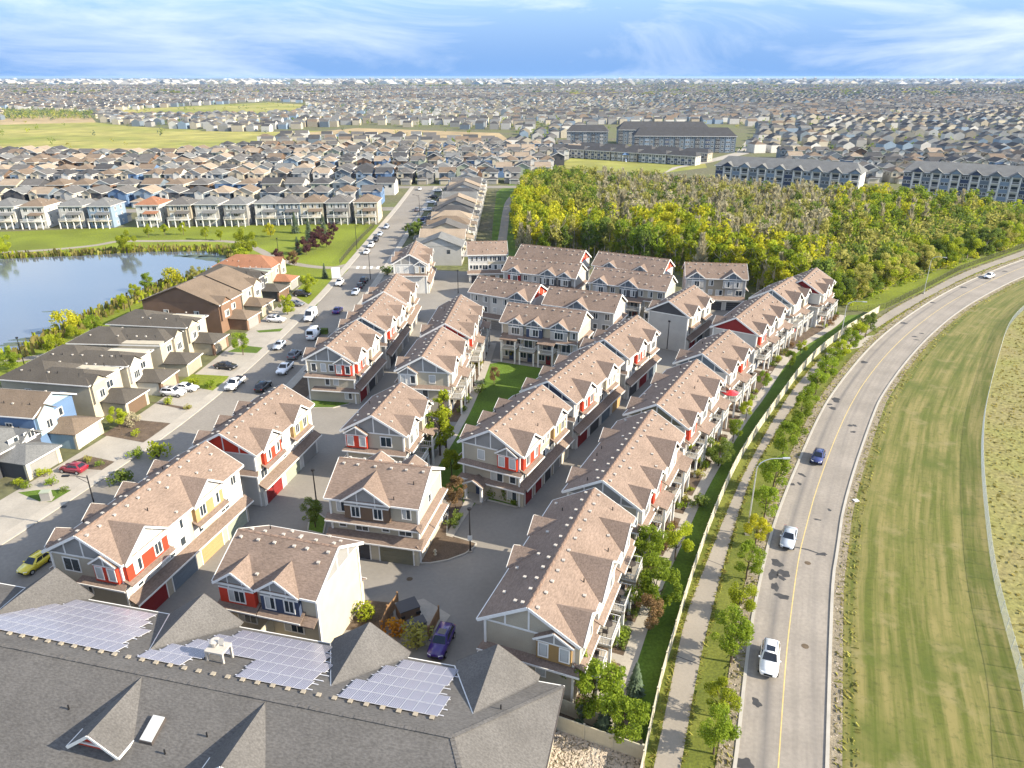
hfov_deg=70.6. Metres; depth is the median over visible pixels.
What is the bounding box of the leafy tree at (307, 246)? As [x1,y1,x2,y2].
[295,236,311,254]
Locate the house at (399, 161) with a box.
[392,156,408,170]
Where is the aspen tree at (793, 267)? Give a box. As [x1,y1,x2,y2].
[789,250,810,274]
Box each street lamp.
[61,474,94,502]
[311,468,316,503]
[467,507,472,552]
[744,457,790,535]
[840,301,866,339]
[922,257,946,293]
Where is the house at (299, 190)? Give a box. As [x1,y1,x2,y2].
[283,185,310,197]
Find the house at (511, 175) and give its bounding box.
[503,167,520,183]
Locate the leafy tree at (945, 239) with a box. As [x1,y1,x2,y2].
[940,234,962,262]
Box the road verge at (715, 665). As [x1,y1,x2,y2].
[681,256,1023,767]
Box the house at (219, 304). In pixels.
[138,275,260,332]
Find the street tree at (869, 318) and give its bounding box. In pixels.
[857,312,877,336]
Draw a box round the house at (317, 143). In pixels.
[310,141,324,146]
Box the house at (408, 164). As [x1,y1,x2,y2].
[398,161,416,176]
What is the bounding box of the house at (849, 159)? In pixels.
[839,156,860,162]
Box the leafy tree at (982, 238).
[973,232,988,254]
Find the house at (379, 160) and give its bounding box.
[373,156,390,168]
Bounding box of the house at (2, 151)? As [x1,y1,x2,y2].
[0,149,8,154]
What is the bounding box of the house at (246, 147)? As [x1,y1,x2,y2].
[241,145,255,149]
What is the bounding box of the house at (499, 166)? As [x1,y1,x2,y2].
[495,162,511,177]
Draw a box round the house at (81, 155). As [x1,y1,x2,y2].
[66,153,86,158]
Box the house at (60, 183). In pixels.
[46,178,76,188]
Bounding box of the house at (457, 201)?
[427,197,480,221]
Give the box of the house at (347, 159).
[338,156,356,165]
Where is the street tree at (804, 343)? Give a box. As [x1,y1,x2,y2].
[796,340,807,352]
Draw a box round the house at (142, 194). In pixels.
[130,184,163,207]
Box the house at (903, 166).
[898,163,911,169]
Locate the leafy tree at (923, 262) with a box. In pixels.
[917,245,941,271]
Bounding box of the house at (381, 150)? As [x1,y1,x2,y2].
[375,147,390,155]
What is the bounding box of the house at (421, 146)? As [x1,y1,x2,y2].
[411,144,425,154]
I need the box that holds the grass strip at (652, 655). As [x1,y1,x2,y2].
[626,314,863,747]
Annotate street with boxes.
[0,187,432,586]
[126,207,393,212]
[356,186,517,187]
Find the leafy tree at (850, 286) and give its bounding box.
[832,277,856,301]
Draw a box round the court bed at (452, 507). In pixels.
[448,498,461,528]
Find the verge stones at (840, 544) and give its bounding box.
[717,263,1007,765]
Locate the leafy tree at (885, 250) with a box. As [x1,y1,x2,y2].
[869,246,901,262]
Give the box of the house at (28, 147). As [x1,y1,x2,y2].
[18,145,35,149]
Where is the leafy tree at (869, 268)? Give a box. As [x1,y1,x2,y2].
[853,263,875,283]
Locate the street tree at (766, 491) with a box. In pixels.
[749,484,779,517]
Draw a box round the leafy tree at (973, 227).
[969,224,995,241]
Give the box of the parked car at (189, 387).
[175,382,198,392]
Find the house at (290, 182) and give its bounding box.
[284,177,310,189]
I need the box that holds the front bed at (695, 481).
[589,314,838,724]
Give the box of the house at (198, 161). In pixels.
[188,157,208,165]
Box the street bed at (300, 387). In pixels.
[292,377,308,397]
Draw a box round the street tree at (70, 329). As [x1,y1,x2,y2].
[65,325,84,337]
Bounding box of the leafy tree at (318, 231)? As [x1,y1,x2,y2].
[313,226,324,238]
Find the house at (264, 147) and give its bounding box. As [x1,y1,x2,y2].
[256,144,270,149]
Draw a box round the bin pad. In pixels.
[393,599,449,645]
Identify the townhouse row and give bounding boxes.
[41,441,253,610]
[189,384,321,505]
[211,525,366,642]
[301,320,386,403]
[323,451,448,565]
[337,292,410,368]
[339,382,438,465]
[362,273,421,337]
[391,241,436,293]
[394,326,475,413]
[419,294,490,374]
[457,385,574,506]
[466,241,507,282]
[468,275,547,330]
[476,487,642,702]
[499,302,593,366]
[501,256,587,289]
[515,244,591,286]
[519,342,625,448]
[541,286,627,338]
[561,409,692,553]
[578,315,660,398]
[587,266,677,321]
[591,251,674,274]
[622,359,730,476]
[645,285,714,351]
[672,329,756,417]
[682,262,748,310]
[709,292,792,372]
[748,277,813,340]
[793,267,837,327]
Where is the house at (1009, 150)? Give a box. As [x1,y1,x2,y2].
[1000,148,1014,152]
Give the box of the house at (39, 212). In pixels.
[18,197,61,229]
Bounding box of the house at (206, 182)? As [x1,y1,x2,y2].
[188,178,216,188]
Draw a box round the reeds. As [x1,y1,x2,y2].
[0,243,244,359]
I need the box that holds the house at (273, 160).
[262,156,283,165]
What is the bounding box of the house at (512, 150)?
[507,147,520,155]
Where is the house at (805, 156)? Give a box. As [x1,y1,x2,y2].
[798,154,817,159]
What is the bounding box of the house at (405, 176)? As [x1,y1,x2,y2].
[395,167,415,184]
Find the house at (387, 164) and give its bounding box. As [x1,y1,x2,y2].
[379,162,396,176]
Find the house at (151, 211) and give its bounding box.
[133,196,172,227]
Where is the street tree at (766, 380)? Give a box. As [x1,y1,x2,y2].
[756,370,772,387]
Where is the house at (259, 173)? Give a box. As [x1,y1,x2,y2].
[247,168,269,179]
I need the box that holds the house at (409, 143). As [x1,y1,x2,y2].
[400,140,414,149]
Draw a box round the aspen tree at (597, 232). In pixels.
[588,219,602,256]
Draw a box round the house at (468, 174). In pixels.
[446,172,487,191]
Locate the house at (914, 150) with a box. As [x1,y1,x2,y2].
[904,147,923,155]
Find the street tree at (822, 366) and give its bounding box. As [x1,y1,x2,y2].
[817,356,838,375]
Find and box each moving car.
[757,637,780,677]
[779,525,797,549]
[810,447,825,464]
[983,272,994,278]
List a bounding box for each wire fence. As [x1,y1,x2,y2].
[339,223,373,262]
[846,244,1023,311]
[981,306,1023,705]
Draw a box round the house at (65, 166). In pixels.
[54,164,77,171]
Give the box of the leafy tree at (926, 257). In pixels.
[917,245,936,268]
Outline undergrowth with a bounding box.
[565,241,1023,305]
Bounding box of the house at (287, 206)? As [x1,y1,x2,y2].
[274,195,304,225]
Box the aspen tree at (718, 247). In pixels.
[712,243,727,262]
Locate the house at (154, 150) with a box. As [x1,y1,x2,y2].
[142,147,160,155]
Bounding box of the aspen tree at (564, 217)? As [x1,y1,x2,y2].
[554,213,571,234]
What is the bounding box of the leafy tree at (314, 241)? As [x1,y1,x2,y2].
[307,231,322,247]
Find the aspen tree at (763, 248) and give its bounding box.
[751,243,770,289]
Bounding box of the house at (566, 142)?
[558,140,569,144]
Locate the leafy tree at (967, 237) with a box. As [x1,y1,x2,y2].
[959,228,979,247]
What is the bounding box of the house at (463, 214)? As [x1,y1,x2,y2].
[421,210,478,233]
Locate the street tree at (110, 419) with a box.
[106,406,127,429]
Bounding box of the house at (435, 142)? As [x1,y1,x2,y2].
[429,140,441,146]
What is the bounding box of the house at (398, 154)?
[392,152,408,160]
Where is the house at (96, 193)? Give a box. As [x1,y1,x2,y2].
[80,185,112,200]
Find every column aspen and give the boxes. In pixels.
[422,404,439,457]
[429,394,454,455]
[437,385,454,447]
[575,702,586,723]
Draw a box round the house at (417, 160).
[410,156,426,170]
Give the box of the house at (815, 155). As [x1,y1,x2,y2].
[804,151,821,159]
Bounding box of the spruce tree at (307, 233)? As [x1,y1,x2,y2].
[304,218,312,240]
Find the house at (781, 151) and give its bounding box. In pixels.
[776,146,793,157]
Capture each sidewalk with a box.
[0,187,412,542]
[287,187,436,388]
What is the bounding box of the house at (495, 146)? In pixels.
[491,144,503,153]
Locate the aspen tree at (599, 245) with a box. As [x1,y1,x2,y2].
[597,228,605,250]
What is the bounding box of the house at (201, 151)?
[193,148,211,155]
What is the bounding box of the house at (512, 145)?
[506,144,519,152]
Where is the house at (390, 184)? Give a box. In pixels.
[376,177,398,194]
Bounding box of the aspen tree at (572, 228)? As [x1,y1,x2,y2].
[567,215,581,248]
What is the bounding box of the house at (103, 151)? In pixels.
[92,148,111,155]
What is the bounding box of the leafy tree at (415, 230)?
[413,225,420,239]
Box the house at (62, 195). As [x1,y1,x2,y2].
[52,185,86,203]
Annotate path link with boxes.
[848,335,873,348]
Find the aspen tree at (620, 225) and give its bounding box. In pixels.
[614,219,629,252]
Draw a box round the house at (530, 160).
[522,155,536,170]
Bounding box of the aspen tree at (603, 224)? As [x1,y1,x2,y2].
[598,217,614,250]
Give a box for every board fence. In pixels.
[379,591,398,630]
[427,605,439,639]
[556,716,644,759]
[560,699,598,725]
[640,306,879,767]
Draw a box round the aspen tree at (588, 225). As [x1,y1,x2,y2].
[582,219,599,252]
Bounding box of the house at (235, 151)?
[228,147,245,155]
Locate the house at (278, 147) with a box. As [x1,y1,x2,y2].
[273,145,286,149]
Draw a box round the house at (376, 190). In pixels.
[361,185,384,204]
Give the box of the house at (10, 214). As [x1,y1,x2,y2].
[0,197,27,228]
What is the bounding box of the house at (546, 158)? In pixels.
[539,155,553,168]
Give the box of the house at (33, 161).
[19,157,41,165]
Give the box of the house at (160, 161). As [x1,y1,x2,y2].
[152,156,172,165]
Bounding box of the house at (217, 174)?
[205,168,229,181]
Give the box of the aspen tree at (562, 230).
[557,226,566,247]
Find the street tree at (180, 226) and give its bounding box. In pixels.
[178,222,185,234]
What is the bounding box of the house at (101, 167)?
[94,164,119,170]
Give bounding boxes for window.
[7,435,18,444]
[23,428,35,442]
[43,417,53,430]
[54,406,63,418]
[61,556,82,572]
[83,586,94,593]
[94,566,104,579]
[96,387,105,399]
[106,378,113,388]
[106,568,116,582]
[131,580,144,592]
[133,368,140,378]
[133,556,143,573]
[140,360,145,368]
[153,539,163,556]
[165,544,175,563]
[166,343,171,352]
[175,518,183,532]
[177,341,182,350]
[179,534,186,547]
[191,330,196,339]
[193,525,204,537]
[199,502,206,517]
[212,490,220,506]
[221,497,229,513]
[224,309,229,317]
[227,589,246,604]
[229,475,236,486]
[232,489,238,500]
[237,614,257,624]
[260,467,267,479]
[263,595,276,610]
[266,448,271,461]
[274,441,279,453]
[283,599,295,614]
[284,623,304,634]
[289,440,293,450]
[295,422,299,434]
[302,416,306,427]
[310,363,316,371]
[320,363,326,371]
[325,379,329,385]
[328,364,334,371]
[333,379,338,385]
[336,365,341,373]
[336,501,344,511]
[344,366,350,374]
[344,393,352,399]
[347,435,353,445]
[350,506,360,517]
[355,525,368,531]
[359,436,365,446]
[372,508,382,520]
[380,436,391,447]
[398,531,412,537]
[400,375,405,383]
[401,509,411,520]
[410,375,415,383]
[410,433,412,445]
[415,426,417,438]
[417,390,428,397]
[424,412,428,425]
[428,491,430,504]
[429,375,435,383]
[472,265,478,269]
[473,294,477,300]
[477,449,484,460]
[478,256,482,261]
[481,305,487,312]
[490,472,502,481]
[491,264,496,269]
[492,297,496,303]
[498,455,504,467]
[502,299,506,305]
[503,350,507,355]
[506,340,513,346]
[507,491,516,500]
[509,458,515,469]
[509,476,515,484]
[510,274,517,280]
[511,327,519,334]
[520,352,526,358]
[523,275,527,280]
[524,340,532,348]
[526,454,529,466]
[529,329,538,336]
[534,446,537,458]
[535,668,545,677]
[538,641,548,657]
[539,355,544,360]
[542,345,551,351]
[545,444,548,454]
[549,278,553,284]
[549,441,553,451]
[554,332,563,340]
[555,425,558,436]
[559,647,569,663]
[560,280,567,286]
[561,345,570,353]
[570,332,575,339]
[575,414,579,425]
[581,644,585,659]
[584,398,587,408]
[588,623,592,642]
[593,312,597,319]
[596,286,603,291]
[599,392,603,403]
[601,324,609,329]
[604,314,609,320]
[609,576,612,592]
[610,286,614,292]
[621,289,625,295]
[630,290,634,296]
[630,302,637,308]
[638,290,642,296]
[644,501,649,519]
[648,291,652,297]
[655,483,659,499]
[657,293,662,298]
[691,281,699,286]
[691,423,695,436]
[708,280,713,285]
[715,290,722,295]
[725,281,729,287]
[734,282,738,287]
[735,290,742,295]
[972,177,978,181]
[992,178,998,182]
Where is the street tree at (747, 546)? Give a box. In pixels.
[733,539,766,578]
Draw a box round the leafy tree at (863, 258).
[849,254,877,270]
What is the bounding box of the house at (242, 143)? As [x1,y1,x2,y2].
[235,141,249,146]
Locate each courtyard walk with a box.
[430,343,495,466]
[492,359,542,367]
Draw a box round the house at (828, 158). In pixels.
[818,155,839,160]
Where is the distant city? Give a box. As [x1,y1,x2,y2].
[0,77,1023,84]
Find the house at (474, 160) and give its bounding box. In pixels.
[466,155,481,168]
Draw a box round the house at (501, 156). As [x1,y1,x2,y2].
[498,152,512,161]
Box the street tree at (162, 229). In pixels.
[160,224,167,231]
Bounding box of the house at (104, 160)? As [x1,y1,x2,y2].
[92,157,114,165]
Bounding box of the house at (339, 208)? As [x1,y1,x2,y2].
[324,194,354,224]
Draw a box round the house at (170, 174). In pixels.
[163,168,187,180]
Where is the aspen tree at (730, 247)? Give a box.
[722,244,734,259]
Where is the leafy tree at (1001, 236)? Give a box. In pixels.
[988,229,1006,245]
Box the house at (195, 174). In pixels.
[184,167,208,180]
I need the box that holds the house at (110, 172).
[96,168,123,179]
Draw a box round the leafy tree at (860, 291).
[854,275,869,299]
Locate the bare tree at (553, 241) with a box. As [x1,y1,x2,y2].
[549,225,555,246]
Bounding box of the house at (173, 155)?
[157,153,177,158]
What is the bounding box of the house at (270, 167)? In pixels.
[253,162,275,171]
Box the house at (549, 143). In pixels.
[542,140,554,146]
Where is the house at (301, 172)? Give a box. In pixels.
[291,168,312,184]
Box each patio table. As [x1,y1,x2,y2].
[605,621,612,629]
[618,589,624,597]
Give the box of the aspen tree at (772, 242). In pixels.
[762,239,777,261]
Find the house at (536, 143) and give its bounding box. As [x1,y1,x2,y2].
[529,140,540,151]
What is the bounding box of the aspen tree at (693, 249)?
[683,239,698,261]
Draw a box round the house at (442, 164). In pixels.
[434,162,452,177]
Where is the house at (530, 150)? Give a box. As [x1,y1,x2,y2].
[522,147,535,155]
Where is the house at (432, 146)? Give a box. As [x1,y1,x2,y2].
[427,144,440,149]
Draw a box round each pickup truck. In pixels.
[224,375,245,389]
[275,361,293,374]
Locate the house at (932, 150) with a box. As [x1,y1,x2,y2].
[923,148,943,154]
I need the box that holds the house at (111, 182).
[91,177,121,188]
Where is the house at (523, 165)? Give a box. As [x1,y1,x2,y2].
[514,161,530,175]
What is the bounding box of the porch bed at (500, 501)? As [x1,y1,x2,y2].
[488,498,517,505]
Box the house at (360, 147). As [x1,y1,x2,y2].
[348,145,362,154]
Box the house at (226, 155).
[215,152,232,159]
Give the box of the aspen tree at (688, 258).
[684,241,697,261]
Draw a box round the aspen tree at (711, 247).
[704,239,715,261]
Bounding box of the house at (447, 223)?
[413,218,475,240]
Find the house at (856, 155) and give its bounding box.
[843,152,863,159]
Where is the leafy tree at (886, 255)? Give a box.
[880,252,901,280]
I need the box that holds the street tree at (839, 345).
[832,339,851,360]
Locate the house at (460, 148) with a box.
[457,144,470,156]
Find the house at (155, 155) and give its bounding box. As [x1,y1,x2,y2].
[139,153,159,158]
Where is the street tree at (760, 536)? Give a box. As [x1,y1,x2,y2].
[743,513,772,543]
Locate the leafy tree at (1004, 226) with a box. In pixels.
[1001,222,1023,231]
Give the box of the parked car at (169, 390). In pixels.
[159,385,186,397]
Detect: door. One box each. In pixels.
[30,451,57,477]
[79,423,100,446]
[128,394,146,412]
[139,582,169,610]
[163,374,176,385]
[171,555,198,591]
[188,357,200,374]
[200,531,224,564]
[215,337,226,353]
[226,509,248,539]
[248,315,258,328]
[263,302,272,315]
[265,476,283,504]
[280,288,287,299]
[285,458,300,484]
[291,279,297,289]
[302,442,316,465]
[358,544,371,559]
[359,385,367,402]
[368,376,375,391]
[376,367,383,382]
[378,546,414,565]
[390,352,395,367]
[397,343,401,355]
[402,181,409,184]
[403,335,407,348]
[418,181,425,184]
[440,180,447,184]
[471,275,476,282]
[490,319,501,330]
[509,351,513,359]
[525,487,532,504]
[527,353,531,361]
[535,477,541,493]
[544,467,550,483]
[546,356,550,364]
[553,457,559,473]
[562,448,567,462]
[577,428,587,447]
[589,417,599,435]
[601,406,610,423]
[611,396,620,413]
[628,381,637,398]
[638,373,646,388]
[648,365,655,378]
[688,340,694,349]
[696,334,702,342]
[704,328,709,337]
[711,301,721,309]
[725,302,741,310]
[869,179,877,183]
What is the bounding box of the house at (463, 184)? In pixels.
[439,181,484,197]
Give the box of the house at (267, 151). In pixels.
[261,148,278,154]
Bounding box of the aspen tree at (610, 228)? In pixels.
[602,222,614,251]
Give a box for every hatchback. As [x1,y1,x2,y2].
[16,550,51,574]
[58,460,88,474]
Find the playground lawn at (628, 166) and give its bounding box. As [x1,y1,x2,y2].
[557,158,706,172]
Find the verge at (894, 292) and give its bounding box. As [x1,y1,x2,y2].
[849,243,1023,311]
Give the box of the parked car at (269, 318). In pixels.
[265,314,285,322]
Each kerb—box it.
[0,187,413,545]
[286,187,433,385]
[307,513,325,534]
[310,400,350,407]
[420,511,476,563]
[487,499,518,507]
[733,259,1023,767]
[825,276,1023,767]
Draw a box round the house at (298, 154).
[285,152,304,158]
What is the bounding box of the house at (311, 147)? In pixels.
[304,145,316,152]
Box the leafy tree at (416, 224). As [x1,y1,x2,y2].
[413,218,422,229]
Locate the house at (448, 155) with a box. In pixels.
[445,152,460,162]
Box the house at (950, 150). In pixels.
[943,148,961,154]
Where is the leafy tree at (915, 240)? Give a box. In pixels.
[911,238,929,245]
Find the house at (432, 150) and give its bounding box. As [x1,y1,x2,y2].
[426,147,441,155]
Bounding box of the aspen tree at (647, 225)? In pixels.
[638,221,655,251]
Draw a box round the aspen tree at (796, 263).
[788,252,802,272]
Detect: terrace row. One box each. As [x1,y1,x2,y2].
[562,145,587,157]
[580,142,602,146]
[585,146,613,159]
[601,143,628,148]
[610,147,641,161]
[628,145,654,149]
[638,149,669,163]
[655,146,683,151]
[667,151,701,165]
[682,148,712,161]
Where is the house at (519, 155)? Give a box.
[514,152,528,161]
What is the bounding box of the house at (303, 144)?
[296,141,310,147]
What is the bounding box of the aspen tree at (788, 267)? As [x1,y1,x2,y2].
[776,262,791,277]
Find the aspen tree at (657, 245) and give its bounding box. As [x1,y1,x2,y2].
[648,224,668,256]
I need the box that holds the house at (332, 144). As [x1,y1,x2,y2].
[325,141,339,148]
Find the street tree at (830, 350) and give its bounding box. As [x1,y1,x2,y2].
[821,347,843,368]
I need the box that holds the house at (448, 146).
[443,144,456,150]
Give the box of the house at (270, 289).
[193,264,289,301]
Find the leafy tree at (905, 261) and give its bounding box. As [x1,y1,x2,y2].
[901,253,919,277]
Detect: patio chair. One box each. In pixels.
[593,650,598,657]
[602,629,607,636]
[607,615,612,621]
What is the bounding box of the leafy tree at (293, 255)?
[286,250,298,265]
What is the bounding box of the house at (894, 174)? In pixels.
[882,166,903,183]
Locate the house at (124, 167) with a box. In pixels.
[115,164,137,170]
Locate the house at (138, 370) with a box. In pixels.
[27,344,179,395]
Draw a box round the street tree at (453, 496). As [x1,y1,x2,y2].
[445,475,467,507]
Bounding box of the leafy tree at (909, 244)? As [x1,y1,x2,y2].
[898,241,923,255]
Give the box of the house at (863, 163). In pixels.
[859,161,877,167]
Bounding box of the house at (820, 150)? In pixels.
[812,146,829,156]
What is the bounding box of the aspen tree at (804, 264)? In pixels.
[791,256,811,275]
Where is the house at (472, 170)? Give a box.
[460,166,478,175]
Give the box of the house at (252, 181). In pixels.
[237,177,261,190]
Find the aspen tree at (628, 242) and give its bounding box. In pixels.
[627,227,640,250]
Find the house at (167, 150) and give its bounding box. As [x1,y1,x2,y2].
[159,148,177,154]
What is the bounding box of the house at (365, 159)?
[356,155,374,167]
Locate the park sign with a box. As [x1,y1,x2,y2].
[331,267,340,277]
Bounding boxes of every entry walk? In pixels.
[596,649,625,663]
[614,617,636,629]
[671,512,683,518]
[726,410,742,416]
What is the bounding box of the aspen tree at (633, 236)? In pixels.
[629,230,638,254]
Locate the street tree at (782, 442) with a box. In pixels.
[773,420,801,453]
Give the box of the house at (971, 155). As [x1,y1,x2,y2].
[963,153,984,159]
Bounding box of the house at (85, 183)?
[70,178,97,188]
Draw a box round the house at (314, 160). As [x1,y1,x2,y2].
[301,155,320,167]
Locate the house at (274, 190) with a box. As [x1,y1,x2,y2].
[258,185,286,198]
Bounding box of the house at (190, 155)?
[176,152,196,158]
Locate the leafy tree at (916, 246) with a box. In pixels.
[911,244,927,265]
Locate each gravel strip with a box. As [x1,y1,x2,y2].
[715,257,1023,767]
[829,277,1023,767]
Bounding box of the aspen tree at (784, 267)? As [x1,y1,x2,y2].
[778,261,788,279]
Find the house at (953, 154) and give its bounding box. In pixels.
[944,153,964,158]
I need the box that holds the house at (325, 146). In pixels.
[316,144,331,149]
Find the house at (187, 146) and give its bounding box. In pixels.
[178,145,193,148]
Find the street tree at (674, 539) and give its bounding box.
[663,521,694,559]
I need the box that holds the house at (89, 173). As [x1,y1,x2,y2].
[74,169,101,180]
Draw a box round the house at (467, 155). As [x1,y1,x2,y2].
[462,152,477,161]
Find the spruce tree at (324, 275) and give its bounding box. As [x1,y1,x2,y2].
[322,263,327,278]
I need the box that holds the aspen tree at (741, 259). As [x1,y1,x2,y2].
[732,244,749,263]
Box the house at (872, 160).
[860,156,880,166]
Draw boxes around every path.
[2,240,354,268]
[3,354,41,363]
[498,196,513,240]
[654,251,1023,767]
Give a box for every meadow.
[0,122,319,148]
[121,102,301,112]
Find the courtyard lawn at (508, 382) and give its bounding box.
[438,362,541,493]
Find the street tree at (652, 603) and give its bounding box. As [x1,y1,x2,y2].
[635,593,663,630]
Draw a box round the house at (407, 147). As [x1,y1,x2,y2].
[396,144,410,155]
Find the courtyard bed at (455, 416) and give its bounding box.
[449,342,489,421]
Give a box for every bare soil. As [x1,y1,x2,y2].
[0,113,94,124]
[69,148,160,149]
[309,128,506,140]
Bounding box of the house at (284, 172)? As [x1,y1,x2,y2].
[269,167,291,179]
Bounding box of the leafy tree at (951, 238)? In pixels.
[943,233,964,254]
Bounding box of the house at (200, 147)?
[194,145,209,149]
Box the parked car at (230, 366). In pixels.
[213,361,237,370]
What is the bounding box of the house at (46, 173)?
[29,168,57,180]
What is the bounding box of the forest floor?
[514,226,999,303]
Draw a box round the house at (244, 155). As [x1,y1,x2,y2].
[231,153,249,158]
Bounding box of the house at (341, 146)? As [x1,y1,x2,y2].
[334,144,346,153]
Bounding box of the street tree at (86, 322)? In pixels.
[82,314,102,329]
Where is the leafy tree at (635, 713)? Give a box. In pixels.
[595,684,650,743]
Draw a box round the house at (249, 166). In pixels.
[235,162,256,170]
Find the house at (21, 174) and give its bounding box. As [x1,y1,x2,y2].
[8,168,35,178]
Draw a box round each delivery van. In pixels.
[304,306,317,321]
[306,325,320,339]
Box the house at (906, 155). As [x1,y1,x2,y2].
[902,152,923,159]
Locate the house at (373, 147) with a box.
[363,145,378,155]
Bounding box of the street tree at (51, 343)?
[42,333,65,350]
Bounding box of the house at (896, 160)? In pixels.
[881,156,902,166]
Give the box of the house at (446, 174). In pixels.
[438,167,456,184]
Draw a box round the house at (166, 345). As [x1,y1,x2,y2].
[65,326,202,376]
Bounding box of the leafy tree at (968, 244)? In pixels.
[962,236,970,254]
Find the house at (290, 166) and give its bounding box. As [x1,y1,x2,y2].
[274,163,295,176]
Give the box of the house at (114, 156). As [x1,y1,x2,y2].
[105,153,121,159]
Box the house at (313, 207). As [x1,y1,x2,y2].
[300,194,328,224]
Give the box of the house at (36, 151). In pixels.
[24,148,45,155]
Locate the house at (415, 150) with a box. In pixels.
[409,147,423,157]
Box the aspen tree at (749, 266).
[745,243,758,284]
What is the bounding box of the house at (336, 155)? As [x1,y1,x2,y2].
[321,153,340,158]
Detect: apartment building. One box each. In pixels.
[0,568,564,767]
[566,125,608,144]
[616,121,707,143]
[632,127,737,152]
[715,156,867,193]
[901,161,1023,207]
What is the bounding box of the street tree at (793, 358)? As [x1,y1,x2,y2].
[785,350,796,367]
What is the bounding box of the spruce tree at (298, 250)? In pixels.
[294,237,302,255]
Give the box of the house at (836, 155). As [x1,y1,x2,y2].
[823,151,842,161]
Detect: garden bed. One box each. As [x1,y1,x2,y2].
[76,455,113,469]
[103,419,169,441]
[152,402,189,408]
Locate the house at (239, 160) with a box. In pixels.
[225,156,247,165]
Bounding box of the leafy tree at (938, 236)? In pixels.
[933,233,943,240]
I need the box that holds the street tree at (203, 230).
[200,226,208,236]
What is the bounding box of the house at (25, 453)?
[0,425,62,480]
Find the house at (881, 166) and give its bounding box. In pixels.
[875,162,899,170]
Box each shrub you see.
[10,477,23,485]
[20,479,31,488]
[34,467,52,476]
[43,474,58,485]
[58,485,68,492]
[83,455,91,462]
[94,459,104,466]
[105,467,133,486]
[125,446,142,458]
[130,428,139,436]
[147,440,172,459]
[162,395,172,403]
[187,377,199,384]
[204,379,214,387]
[351,600,375,621]
[380,265,392,274]
[381,616,406,637]
[400,616,433,649]
[443,514,458,528]
[452,509,463,520]
[456,405,466,410]
[462,393,471,402]
[474,378,485,385]
[474,384,485,394]
[485,488,494,497]
[508,498,517,504]
[610,612,626,623]
[612,635,627,647]
[615,625,630,642]
[618,640,627,649]
[620,624,631,636]
[626,607,639,617]
[664,542,669,551]
[665,520,678,530]
[675,501,686,509]
[680,492,689,501]
[689,492,710,507]
[691,467,705,476]
[699,458,709,468]
[769,359,777,365]
[773,355,781,361]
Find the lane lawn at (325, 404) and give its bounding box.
[311,400,347,406]
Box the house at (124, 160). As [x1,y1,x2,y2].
[113,156,134,165]
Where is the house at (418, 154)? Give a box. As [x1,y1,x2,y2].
[410,152,425,156]
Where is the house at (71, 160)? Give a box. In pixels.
[57,156,81,165]
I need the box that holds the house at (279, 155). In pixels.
[266,153,285,159]
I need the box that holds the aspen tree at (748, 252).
[741,245,754,270]
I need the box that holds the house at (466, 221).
[419,216,476,240]
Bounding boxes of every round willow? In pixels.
[48,309,79,333]
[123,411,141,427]
[161,267,184,282]
[233,247,248,254]
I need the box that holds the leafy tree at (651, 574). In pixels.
[624,549,682,614]
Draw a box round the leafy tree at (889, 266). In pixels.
[872,259,903,288]
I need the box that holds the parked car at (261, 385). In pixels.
[254,380,271,391]
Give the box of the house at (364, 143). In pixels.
[356,140,369,149]
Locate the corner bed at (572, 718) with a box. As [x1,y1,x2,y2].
[559,694,637,734]
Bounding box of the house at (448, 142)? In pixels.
[443,140,455,146]
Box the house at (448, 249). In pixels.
[416,231,467,265]
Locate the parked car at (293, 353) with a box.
[287,349,301,359]
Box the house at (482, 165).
[476,161,492,176]
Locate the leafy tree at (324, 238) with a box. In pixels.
[320,232,333,246]
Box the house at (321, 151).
[311,148,327,158]
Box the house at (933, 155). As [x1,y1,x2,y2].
[922,153,945,160]
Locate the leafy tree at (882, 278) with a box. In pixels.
[876,257,909,289]
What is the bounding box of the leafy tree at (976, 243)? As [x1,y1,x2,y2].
[963,231,985,257]
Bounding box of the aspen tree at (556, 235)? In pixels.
[549,218,564,247]
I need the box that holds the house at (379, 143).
[371,140,384,149]
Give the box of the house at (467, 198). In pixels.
[431,193,481,216]
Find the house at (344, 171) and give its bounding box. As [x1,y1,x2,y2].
[334,166,354,180]
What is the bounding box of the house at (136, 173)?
[119,167,146,180]
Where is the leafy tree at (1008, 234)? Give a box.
[1001,227,1013,240]
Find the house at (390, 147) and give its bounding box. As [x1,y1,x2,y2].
[379,144,393,154]
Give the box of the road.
[737,260,1023,767]
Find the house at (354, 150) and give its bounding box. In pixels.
[343,147,359,160]
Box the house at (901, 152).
[886,147,905,155]
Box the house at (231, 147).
[227,145,240,149]
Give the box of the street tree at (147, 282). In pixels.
[139,272,154,289]
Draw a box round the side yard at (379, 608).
[346,600,392,629]
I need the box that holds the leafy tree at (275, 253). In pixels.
[271,249,283,256]
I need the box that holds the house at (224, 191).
[209,185,237,200]
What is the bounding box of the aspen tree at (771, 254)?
[767,252,778,258]
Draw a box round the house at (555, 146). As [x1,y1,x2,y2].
[552,144,565,151]
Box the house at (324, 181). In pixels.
[310,177,334,191]
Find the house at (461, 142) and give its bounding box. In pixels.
[457,139,469,146]
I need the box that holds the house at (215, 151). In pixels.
[211,148,229,155]
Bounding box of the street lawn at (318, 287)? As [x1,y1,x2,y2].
[292,269,348,303]
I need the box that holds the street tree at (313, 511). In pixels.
[299,496,322,526]
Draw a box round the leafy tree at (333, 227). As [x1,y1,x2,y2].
[327,222,338,236]
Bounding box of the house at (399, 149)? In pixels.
[392,147,406,152]
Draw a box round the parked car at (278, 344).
[272,340,286,349]
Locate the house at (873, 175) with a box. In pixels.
[864,165,883,183]

